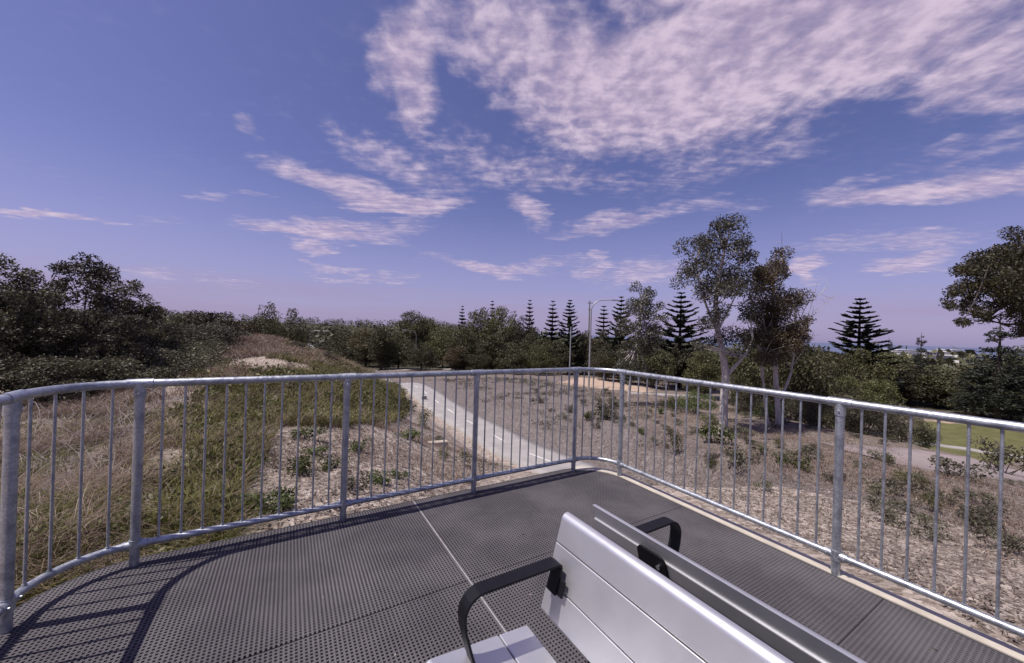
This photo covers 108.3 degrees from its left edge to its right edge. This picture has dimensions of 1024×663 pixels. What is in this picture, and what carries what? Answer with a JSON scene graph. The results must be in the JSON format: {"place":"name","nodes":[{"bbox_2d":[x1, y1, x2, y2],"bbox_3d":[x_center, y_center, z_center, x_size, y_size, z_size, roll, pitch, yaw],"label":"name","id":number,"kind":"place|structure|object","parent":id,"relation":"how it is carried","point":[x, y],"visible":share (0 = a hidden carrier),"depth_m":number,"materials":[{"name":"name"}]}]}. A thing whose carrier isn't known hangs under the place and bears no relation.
{"place":"outdoors","nodes":[
{"label":"outdoors","id":0,"kind":"place"},
{"bbox_2d":[388,378,598,473],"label":"concrete path","id":1,"kind":"structure","parent":0,"point":[439,406],"depth_m":17.79,"materials":[{"name":"grey concrete"}]},
{"bbox_2d":[0,317,1023,650],"bbox_3d":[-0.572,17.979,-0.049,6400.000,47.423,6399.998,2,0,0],"label":"ground","id":2,"kind":"structure","parent":0,"point":[954,433],"depth_m":8.29,"materials":[{"name":"soil"}]},
{"bbox_2d":[0,251,80,392],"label":"wattle shrub","id":3,"kind":"object","parent":2,"relation":"on","point":[19,310],"visible":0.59,"depth_m":8.60,"materials":[{"name":"green plant"}]},
{"bbox_2d":[0,352,93,407],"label":"coastal bush","id":4,"kind":"object","parent":2,"relation":"on","point":[12,364],"visible":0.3,"depth_m":7.76,"materials":[{"name":"green plant"}]},
{"bbox_2d":[0,356,139,406],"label":"coastal bush","id":5,"kind":"object","parent":2,"relation":"on","point":[41,382],"visible":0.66,"depth_m":7.64,"materials":[{"name":"green plant"}]},
{"bbox_2d":[0,252,145,395],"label":"wattle shrub","id":6,"kind":"object","parent":2,"relation":"on","point":[96,272],"visible":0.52,"depth_m":9.41,"materials":[{"name":"green plant"}]},
{"bbox_2d":[19,307,155,393],"bbox_3d":[-10.415,0.518,9.254,2.304,2.238,2.154,2,0,-39],"label":"wattle shrub","id":7,"kind":"object","parent":2,"relation":"on","point":[120,334],"visible":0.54,"depth_m":9.07,"materials":[{"name":"green plant"}]},
{"bbox_2d":[40,354,179,397],"bbox_3d":[-9.347,1.041,8.802,2.238,1.020,1.885,2,0,-36],"label":"coastal bush","id":8,"kind":"object","parent":2,"relation":"on","point":[124,367],"visible":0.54,"depth_m":8.45,"materials":[{"name":"green plant"}]},
{"bbox_2d":[48,277,182,356],"bbox_3d":[-11.695,0.149,10.983,2.401,3.569,2.768,2,0,36],"label":"wattle shrub","id":9,"kind":"object","parent":2,"relation":"on","point":[154,315],"visible":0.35,"depth_m":11.21,"materials":[{"name":"green plant"}]},
{"bbox_2d":[70,347,212,379],"bbox_3d":[-9.550,0.934,9.684,2.609,1.100,2.350,2,0,-25],"label":"coastal bush","id":10,"kind":"object","parent":2,"relation":"on","point":[176,366],"visible":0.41,"depth_m":9.57,"materials":[{"name":"green plant"}]},
{"bbox_2d":[0,336,288,516],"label":"dead twigs","id":11,"kind":"object","parent":2,"relation":"on","point":[95,422],"visible":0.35,"depth_m":5.18,"materials":[{"name":"brown plant"}]},
{"bbox_2d":[123,313,193,373],"bbox_3d":[-12.113,0.556,12.545,2.087,2.738,1.951,2,0,-44],"label":"wattle shrub","id":12,"kind":"object","parent":2,"relation":"on","point":[178,325],"visible":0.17,"depth_m":12.67,"materials":[{"name":"green plant"}]},
{"bbox_2d":[128,323,230,348],"bbox_3d":[-14.664,0.599,15.849,4.349,1.932,3.916,2,0,27],"label":"coastal bush","id":13,"kind":"object","parent":2,"relation":"on","point":[188,336],"visible":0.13,"depth_m":16.18,"materials":[{"name":"green plant"}]},
{"bbox_2d":[138,344,229,376],"bbox_3d":[-10.025,1.014,11.251,2.292,1.224,2.720,2,0,-2],"label":"coastal bush","id":14,"kind":"object","parent":2,"relation":"on","point":[195,355],"visible":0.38,"depth_m":11.31,"materials":[{"name":"green plant"}]},
{"bbox_2d":[182,340,232,371],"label":"coastal bush","id":15,"kind":"object","parent":2,"relation":"on","point":[214,354],"visible":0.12,"depth_m":14.39,"materials":[{"name":"green plant"}]},
{"bbox_2d":[0,338,418,606],"bbox_3d":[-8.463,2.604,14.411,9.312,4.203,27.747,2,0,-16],"label":"green grass","id":16,"kind":"structure","parent":2,"relation":"on","point":[194,495],"depth_m":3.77,"materials":[{"name":"green plant"}]},
{"bbox_2d":[175,321,252,345],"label":"coastal bush","id":17,"kind":"object","parent":2,"relation":"on","point":[214,330],"visible":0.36,"depth_m":18.45,"materials":[{"name":"green plant"}]},
{"bbox_2d":[186,310,243,336],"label":"bushland tree","id":18,"kind":"object","parent":2,"relation":"on","point":[209,317],"visible":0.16,"depth_m":27.79,"materials":[{"name":"green plant"}]},
{"bbox_2d":[233,319,261,336],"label":"bushland tree","id":19,"kind":"object","parent":2,"relation":"on","point":[243,327],"visible":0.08,"depth_m":35.76,"materials":[{"name":"green plant"}]},
{"bbox_2d":[231,485,294,511],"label":"shrub","id":20,"kind":"object","parent":2,"relation":"on","point":[256,498],"visible":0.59,"depth_m":3.31,"materials":[{"name":"green plant"}]},
{"bbox_2d":[249,301,286,337],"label":"bushland tree","id":21,"kind":"object","parent":2,"relation":"on","point":[269,329],"visible":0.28,"depth_m":37.64,"materials":[{"name":"green plant"}]},
{"bbox_2d":[254,493,294,516],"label":"shrub","id":22,"kind":"object","parent":2,"relation":"on","point":[286,502],"visible":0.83,"depth_m":3.26,"materials":[{"name":"green plant"}]},
{"bbox_2d":[275,308,312,346],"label":"bushland tree","id":23,"kind":"object","parent":2,"relation":"on","point":[297,335],"visible":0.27,"depth_m":41.11,"materials":[{"name":"green plant"}]},
{"bbox_2d":[286,455,316,476],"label":"shrub","id":24,"kind":"object","parent":2,"relation":"on","point":[302,464],"visible":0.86,"depth_m":4.47,"materials":[{"name":"green plant"}]},
{"bbox_2d":[288,425,327,439],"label":"shrub","id":25,"kind":"object","parent":2,"relation":"on","point":[302,431],"visible":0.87,"depth_m":5.74,"materials":[{"name":"green plant"}]},
{"bbox_2d":[325,330,363,353],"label":"bushland tree","id":26,"kind":"object","parent":2,"relation":"on","point":[347,334],"visible":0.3,"depth_m":76.50,"materials":[{"name":"green plant"}]},
{"bbox_2d":[328,341,363,362],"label":"bushland tree","id":27,"kind":"object","parent":2,"relation":"on","point":[346,354],"visible":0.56,"depth_m":59.26,"materials":[{"name":"green plant"}]},
{"bbox_2d":[338,469,375,490],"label":"shrub","id":28,"kind":"object","parent":2,"relation":"on","point":[349,483],"visible":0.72,"depth_m":3.90,"materials":[{"name":"green plant"}]},
{"bbox_2d":[345,327,380,366],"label":"bushland tree","id":29,"kind":"object","parent":2,"relation":"on","point":[366,361],"visible":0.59,"depth_m":63.22,"materials":[{"name":"green plant"}]},
{"bbox_2d":[364,327,398,369],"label":"bushland tree","id":30,"kind":"object","parent":2,"relation":"on","point":[382,340],"visible":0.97,"depth_m":57.13,"materials":[{"name":"green plant"}]},
{"bbox_2d":[378,331,414,368],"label":"bushland tree","id":31,"kind":"object","parent":2,"relation":"on","point":[399,357],"visible":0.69,"depth_m":59.00,"materials":[{"name":"green plant"}]},
{"bbox_2d":[393,310,434,351],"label":"bushland tree","id":32,"kind":"object","parent":2,"relation":"on","point":[409,334],"visible":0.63,"depth_m":90.66,"materials":[{"name":"green plant"}]},
{"bbox_2d":[401,342,439,369],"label":"bushland tree","id":33,"kind":"object","parent":2,"relation":"on","point":[412,354],"visible":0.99,"depth_m":56.29,"materials":[{"name":"green plant"}]},
{"bbox_2d":[422,323,458,367],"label":"bushland tree","id":34,"kind":"object","parent":2,"relation":"on","point":[441,338],"visible":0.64,"depth_m":64.92,"materials":[{"name":"green plant"}]},
{"bbox_2d":[441,346,470,370],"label":"bushland tree","id":35,"kind":"object","parent":2,"relation":"on","point":[455,358],"visible":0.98,"depth_m":53.59,"materials":[{"name":"green plant"}]},
{"bbox_2d":[445,327,482,366],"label":"bushland tree","id":36,"kind":"object","parent":2,"relation":"on","point":[466,338],"visible":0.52,"depth_m":59.16,"materials":[{"name":"green plant"}]},
{"bbox_2d":[459,307,495,356],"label":"bushland tree","id":37,"kind":"object","parent":2,"relation":"on","point":[474,317],"visible":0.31,"depth_m":69.26,"materials":[{"name":"green plant"}]},
{"bbox_2d":[464,349,491,369],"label":"bushland tree","id":38,"kind":"object","parent":2,"relation":"on","point":[478,362],"visible":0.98,"depth_m":52.48,"materials":[{"name":"green plant"}]},
{"bbox_2d":[476,333,508,369],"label":"bushland tree","id":39,"kind":"object","parent":2,"relation":"on","point":[490,343],"visible":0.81,"depth_m":55.30,"materials":[{"name":"green plant"}]},
{"bbox_2d":[480,305,525,364],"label":"bushland tree","id":40,"kind":"object","parent":2,"relation":"on","point":[501,320],"visible":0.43,"depth_m":67.34,"materials":[{"name":"green plant"}]},
{"bbox_2d":[493,342,529,369],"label":"bushland tree","id":41,"kind":"object","parent":2,"relation":"on","point":[509,359],"visible":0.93,"depth_m":53.28,"materials":[{"name":"green plant"}]},
{"bbox_2d":[0,466,1023,662],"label":"viewing deck","id":42,"kind":"structure","parent":2,"relation":"on","point":[376,584],"depth_m":2.12,"materials":[{"name":"grey metal"}]},
{"bbox_2d":[0,367,1023,637],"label":"balustrade","id":43,"kind":"object","parent":42,"relation":"attached to","point":[12,407],"visible":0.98,"depth_m":2.38,"materials":[{"name":"metal"}]},
{"bbox_2d":[426,504,866,662],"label":"double bench","id":44,"kind":"object","parent":42,"relation":"on","point":[618,590],"visible":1,"depth_m":1.12,"materials":[{"name":"metal"}]},
{"bbox_2d":[12,306,1023,377],"bbox_3d":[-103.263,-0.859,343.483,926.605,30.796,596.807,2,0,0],"label":"distant forest","id":45,"kind":"object","parent":2,"relation":"on","point":[320,335],"visible":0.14,"depth_m":107.44,"materials":[{"name":"green plant"}]},
{"bbox_2d":[502,316,534,368],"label":"bushland tree","id":46,"kind":"object","parent":2,"relation":"on","point":[514,338],"visible":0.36,"depth_m":63.44,"materials":[{"name":"green plant"}]},
{"bbox_2d":[517,327,553,368],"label":"bushland tree","id":47,"kind":"object","parent":2,"relation":"on","point":[528,343],"visible":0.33,"depth_m":57.62,"materials":[{"name":"green plant"}]},
{"bbox_2d":[522,343,553,374],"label":"bushland tree","id":48,"kind":"object","parent":2,"relation":"on","point":[533,361],"visible":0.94,"depth_m":52.30,"materials":[{"name":"green plant"}]},
{"bbox_2d":[542,301,560,354],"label":"norfolk pine","id":49,"kind":"object","parent":2,"relation":"on","point":[551,333],"visible":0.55,"depth_m":65.43,"materials":[{"name":"green plant"}]},
{"bbox_2d":[546,340,576,373],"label":"bushland tree","id":50,"kind":"object","parent":2,"relation":"on","point":[560,359],"visible":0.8,"depth_m":57.19,"materials":[{"name":"green plant"}]},
{"bbox_2d":[553,300,585,373],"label":"norfolk pine","id":51,"kind":"object","parent":2,"relation":"on","point":[569,324],"visible":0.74,"depth_m":59.54,"materials":[{"name":"green plant"}]},
{"bbox_2d":[571,330,594,373],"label":"bushland tree","id":52,"kind":"object","parent":2,"relation":"on","point":[583,339],"visible":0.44,"depth_m":61.41,"materials":[{"name":"green plant"}]},
{"bbox_2d":[586,328,618,376],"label":"bushland tree","id":53,"kind":"object","parent":2,"relation":"on","point":[597,346],"visible":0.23,"depth_m":55.76,"materials":[{"name":"green plant"}]},
{"bbox_2d":[590,343,620,380],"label":"bushland tree","id":54,"kind":"object","parent":2,"relation":"on","point":[607,359],"visible":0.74,"depth_m":45.21,"materials":[{"name":"green plant"}]},
{"bbox_2d":[602,296,635,374],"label":"norfolk pine","id":55,"kind":"object","parent":2,"relation":"on","point":[617,338],"visible":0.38,"depth_m":53.58,"materials":[{"name":"green plant"}]},
{"bbox_2d":[254,409,1023,645],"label":"wood chips","id":56,"kind":"object","parent":2,"relation":"on","point":[986,607],"visible":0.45,"depth_m":4.72,"materials":[{"name":"brown wood"}]},
{"bbox_2d":[613,280,670,403],"bbox_3d":[8.566,1.037,24.569,4.258,8.270,5.167,2,0,0],"label":"slender tree","id":57,"kind":"object","parent":2,"relation":"on","point":[647,340],"visible":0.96,"depth_m":24.47,"materials":[{"name":"green plant"}]},
{"bbox_2d":[632,345,676,387],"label":"bushland tree","id":58,"kind":"object","parent":2,"relation":"on","point":[653,362],"visible":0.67,"depth_m":40.91,"materials":[{"name":"green plant"}]},
{"bbox_2d":[659,342,708,388],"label":"bushland tree","id":59,"kind":"object","parent":2,"relation":"on","point":[677,361],"visible":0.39,"depth_m":43.03,"materials":[{"name":"green plant"}]},
{"bbox_2d":[649,292,720,386],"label":"norfolk pine","id":60,"kind":"object","parent":2,"relation":"on","point":[682,321],"visible":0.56,"depth_m":45.13,"materials":[{"name":"green plant"}]},
{"bbox_2d":[368,377,1023,607],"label":"ground cover","id":61,"kind":"object","parent":2,"relation":"on","point":[565,393],"visible":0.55,"depth_m":19.83,"materials":[{"name":"green plant"}]},
{"bbox_2d":[677,390,717,413],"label":"coastal bush","id":62,"kind":"object","parent":2,"relation":"on","point":[692,403],"visible":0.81,"depth_m":20.84,"materials":[{"name":"green plant"}]},
{"bbox_2d":[682,348,728,396],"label":"bushland tree","id":63,"kind":"object","parent":2,"relation":"on","point":[712,374],"visible":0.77,"depth_m":37.48,"materials":[{"name":"green plant"}]},
{"bbox_2d":[669,212,766,432],"bbox_3d":[8.840,-0.267,16.510,3.785,9.720,6.979,2,0,44],"label":"banksia tree","id":64,"kind":"object","parent":2,"relation":"on","point":[719,286],"visible":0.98,"depth_m":15.79,"materials":[{"name":"green plant"}]},
{"bbox_2d":[698,422,738,443],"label":"shrub","id":65,"kind":"object","parent":2,"relation":"on","point":[713,432],"visible":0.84,"depth_m":13.71,"materials":[{"name":"green plant"}]},
{"bbox_2d":[720,441,763,469],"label":"shrub","id":66,"kind":"object","parent":2,"relation":"on","point":[739,456],"visible":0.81,"depth_m":10.64,"materials":[{"name":"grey plant"}]},
{"bbox_2d":[728,391,771,415],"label":"coastal bush","id":67,"kind":"object","parent":2,"relation":"on","point":[741,408],"visible":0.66,"depth_m":21.80,"materials":[{"name":"green plant"}]},
{"bbox_2d":[726,326,790,410],"bbox_3d":[20.149,3.029,30.094,4.947,7.698,5.312,2,0,8],"label":"bushland tree","id":68,"kind":"object","parent":2,"relation":"on","point":[748,372],"visible":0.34,"depth_m":29.55,"materials":[{"name":"green plant"}]},
{"bbox_2d":[735,232,834,425],"bbox_3d":[13.019,0.031,17.918,5.544,9.564,3.262,2,0,-38],"label":"banksia tree","id":69,"kind":"object","parent":2,"relation":"on","point":[789,336],"visible":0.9,"depth_m":17.33,"materials":[{"name":"green plant"}]},
{"bbox_2d":[775,450,813,472],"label":"shrub","id":70,"kind":"object","parent":2,"relation":"on","point":[803,463],"visible":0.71,"depth_m":9.61,"materials":[{"name":"green plant"}]},
{"bbox_2d":[756,322,842,421],"bbox_3d":[19.912,2.915,25.978,4.767,7.591,4.551,2,0,-29],"label":"bushland tree","id":71,"kind":"object","parent":2,"relation":"on","point":[805,364],"visible":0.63,"depth_m":24.89,"materials":[{"name":"green plant"}]},
{"bbox_2d":[780,391,834,426],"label":"coastal bush","id":72,"kind":"object","parent":2,"relation":"on","point":[809,408],"visible":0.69,"depth_m":19.67,"materials":[{"name":"green plant"}]},
{"bbox_2d":[790,369,863,426],"bbox_3d":[22.626,5.018,26.873,4.243,4.594,4.051,2,0,42],"label":"bushland tree","id":73,"kind":"object","parent":2,"relation":"on","point":[846,391],"visible":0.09,"depth_m":26.25,"materials":[{"name":"green plant"}]},
{"bbox_2d":[810,349,878,396],"bbox_3d":[31.615,4.973,35.727,5.774,6.632,5.797,2,0,-8],"label":"bushland tree","id":74,"kind":"object","parent":2,"relation":"on","point":[848,368],"visible":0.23,"depth_m":35.12,"materials":[{"name":"green plant"}]},
{"bbox_2d":[816,393,872,434],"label":"coastal bush","id":75,"kind":"object","parent":2,"relation":"on","point":[830,417],"visible":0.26,"depth_m":20.97,"materials":[{"name":"green plant"}]},
{"bbox_2d":[831,373,882,429],"bbox_3d":[27.566,5.709,29.871,3.891,4.657,3.909,2,0,-17],"label":"bushland tree","id":76,"kind":"object","parent":2,"relation":"on","point":[868,397],"visible":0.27,"depth_m":29.49,"materials":[{"name":"green plant"}]},
{"bbox_2d":[813,298,907,394],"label":"norfolk pine","id":77,"kind":"object","parent":2,"relation":"on","point":[850,332],"visible":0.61,"depth_m":43.32,"materials":[{"name":"green plant"}]},
{"bbox_2d":[826,346,902,399],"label":"bushland tree","id":78,"kind":"object","parent":2,"relation":"on","point":[880,373],"visible":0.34,"depth_m":40.69,"materials":[{"name":"green plant"}]},
{"bbox_2d":[845,398,908,436],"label":"coastal bush","id":79,"kind":"object","parent":2,"relation":"on","point":[852,417],"visible":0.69,"depth_m":18.71,"materials":[{"name":"green plant"}]},
{"bbox_2d":[855,378,906,414],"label":"bushland tree","id":80,"kind":"object","parent":2,"relation":"on","point":[887,386],"visible":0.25,"depth_m":32.50,"materials":[{"name":"green plant"}]},
{"bbox_2d":[862,477,902,496],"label":"shrub","id":81,"kind":"object","parent":2,"relation":"on","point":[876,486],"visible":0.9,"depth_m":7.69,"materials":[{"name":"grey plant"}]},
{"bbox_2d":[862,491,903,513],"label":"shrub","id":82,"kind":"object","parent":2,"relation":"on","point":[874,500],"visible":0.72,"depth_m":6.21,"materials":[{"name":"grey plant"}]},
{"bbox_2d":[863,349,919,392],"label":"bushland tree","id":83,"kind":"object","parent":2,"relation":"on","point":[908,362],"visible":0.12,"depth_m":46.64,"materials":[{"name":"green plant"}]},
{"bbox_2d":[871,503,921,530],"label":"shrub","id":84,"kind":"object","parent":2,"relation":"on","point":[889,515],"visible":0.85,"depth_m":5.39,"materials":[{"name":"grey plant"}]},
{"bbox_2d":[872,477,924,495],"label":"shrub","id":85,"kind":"object","parent":2,"relation":"on","point":[896,482],"visible":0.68,"depth_m":7.81,"materials":[{"name":"green plant"}]},
{"bbox_2d":[871,401,936,442],"bbox_3d":[20.955,5.048,19.916,2.581,2.441,2.866,2,0,44],"label":"coastal bush","id":86,"kind":"object","parent":2,"relation":"on","point":[918,423],"visible":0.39,"depth_m":19.62,"materials":[{"name":"green plant"}]},
{"bbox_2d":[909,332,931,373],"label":"conical pine","id":87,"kind":"object","parent":2,"relation":"on","point":[918,359],"visible":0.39,"depth_m":59.75,"materials":[{"name":"green plant"}]},
{"bbox_2d":[884,364,958,404],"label":"bushland tree","id":88,"kind":"object","parent":2,"relation":"on","point":[906,391],"visible":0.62,"depth_m":42.74,"materials":[{"name":"green plant"}]},
{"bbox_2d":[912,425,943,448],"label":"coastal bush","id":89,"kind":"object","parent":2,"relation":"on","point":[919,438],"visible":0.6,"depth_m":19.29,"materials":[{"name":"green plant"}]},
{"bbox_2d":[912,489,944,511],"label":"shrub","id":90,"kind":"object","parent":2,"relation":"on","point":[927,498],"visible":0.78,"depth_m":6.74,"materials":[{"name":"green plant"}]},
{"bbox_2d":[910,521,955,541],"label":"shrub","id":91,"kind":"object","parent":2,"relation":"on","point":[931,534],"visible":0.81,"depth_m":4.70,"materials":[{"name":"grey plant"}]},
{"bbox_2d":[898,364,970,408],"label":"bushland tree","id":92,"kind":"object","parent":2,"relation":"on","point":[944,395],"visible":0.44,"depth_m":42.28,"materials":[{"name":"green plant"}]},
{"bbox_2d":[928,454,996,483],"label":"shrub","id":93,"kind":"object","parent":2,"relation":"on","point":[949,464],"visible":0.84,"depth_m":10.33,"materials":[{"name":"green plant"}]},
{"bbox_2d":[934,364,1016,398],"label":"bushland tree","id":94,"kind":"object","parent":2,"relation":"on","point":[959,368],"visible":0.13,"depth_m":42.96,"materials":[{"name":"green plant"}]},
{"bbox_2d":[939,225,1023,339],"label":"overhanging tree","id":95,"kind":"object","parent":2,"relation":"on","point":[1003,283],"visible":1,"depth_m":16.08,"materials":[{"name":"green plant"}]},
{"bbox_2d":[957,505,1008,535],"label":"shrub","id":96,"kind":"object","parent":2,"relation":"on","point":[979,516],"visible":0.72,"depth_m":5.34,"materials":[{"name":"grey plant"}]},
{"bbox_2d":[945,320,1023,421],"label":"conical pine","id":97,"kind":"object","parent":2,"relation":"on","point":[998,399],"visible":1,"depth_m":33.87,"materials":[{"name":"green plant"}]},
{"bbox_2d":[958,499,1011,519],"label":"shrub","id":98,"kind":"object","parent":2,"relation":"on","point":[992,506],"visible":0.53,"depth_m":6.66,"materials":[{"name":"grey plant"}]},
{"bbox_2d":[959,488,1012,506],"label":"shrub","id":99,"kind":"object","parent":2,"relation":"on","point":[982,495],"visible":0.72,"depth_m":7.58,"materials":[{"name":"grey plant"}]},
{"bbox_2d":[968,526,1023,555],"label":"shrub","id":100,"kind":"object","parent":2,"relation":"on","point":[1013,543],"visible":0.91,"depth_m":4.33,"materials":[{"name":"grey plant"}]},
{"bbox_2d":[968,345,1023,396],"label":"bushland tree","id":101,"kind":"object","parent":2,"relation":"on","point":[1003,362],"visible":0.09,"depth_m":40.06,"materials":[{"name":"green plant"}]},
{"bbox_2d":[971,435,1023,474],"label":"shrub","id":102,"kind":"object","parent":2,"relation":"on","point":[992,455],"visible":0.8,"depth_m":13.25,"materials":[{"name":"green plant"}]},
{"bbox_2d":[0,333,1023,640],"bbox_3d":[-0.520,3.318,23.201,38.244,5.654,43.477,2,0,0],"label":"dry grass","id":103,"kind":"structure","parent":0,"point":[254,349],"depth_m":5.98,"materials":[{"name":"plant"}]},
{"bbox_2d":[0,0,1023,348],"label":"sky","id":104,"kind":"structure","parent":0,"point":[378,160],"materials":[{"name":"blue"}]},
{"bbox_2d":[545,334,1022,364],"bbox_3d":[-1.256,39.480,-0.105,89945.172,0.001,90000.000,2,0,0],"label":"sea","id":105,"kind":"structure","parent":0,"point":[834,349],"depth_m":5740.30,"materials":[{"name":"liquid"}]},
{"bbox_2d":[815,441,1023,480],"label":"road","id":106,"kind":"structure","parent":0,"point":[920,458],"depth_m":13.48,"materials":[{"name":"concrete"}]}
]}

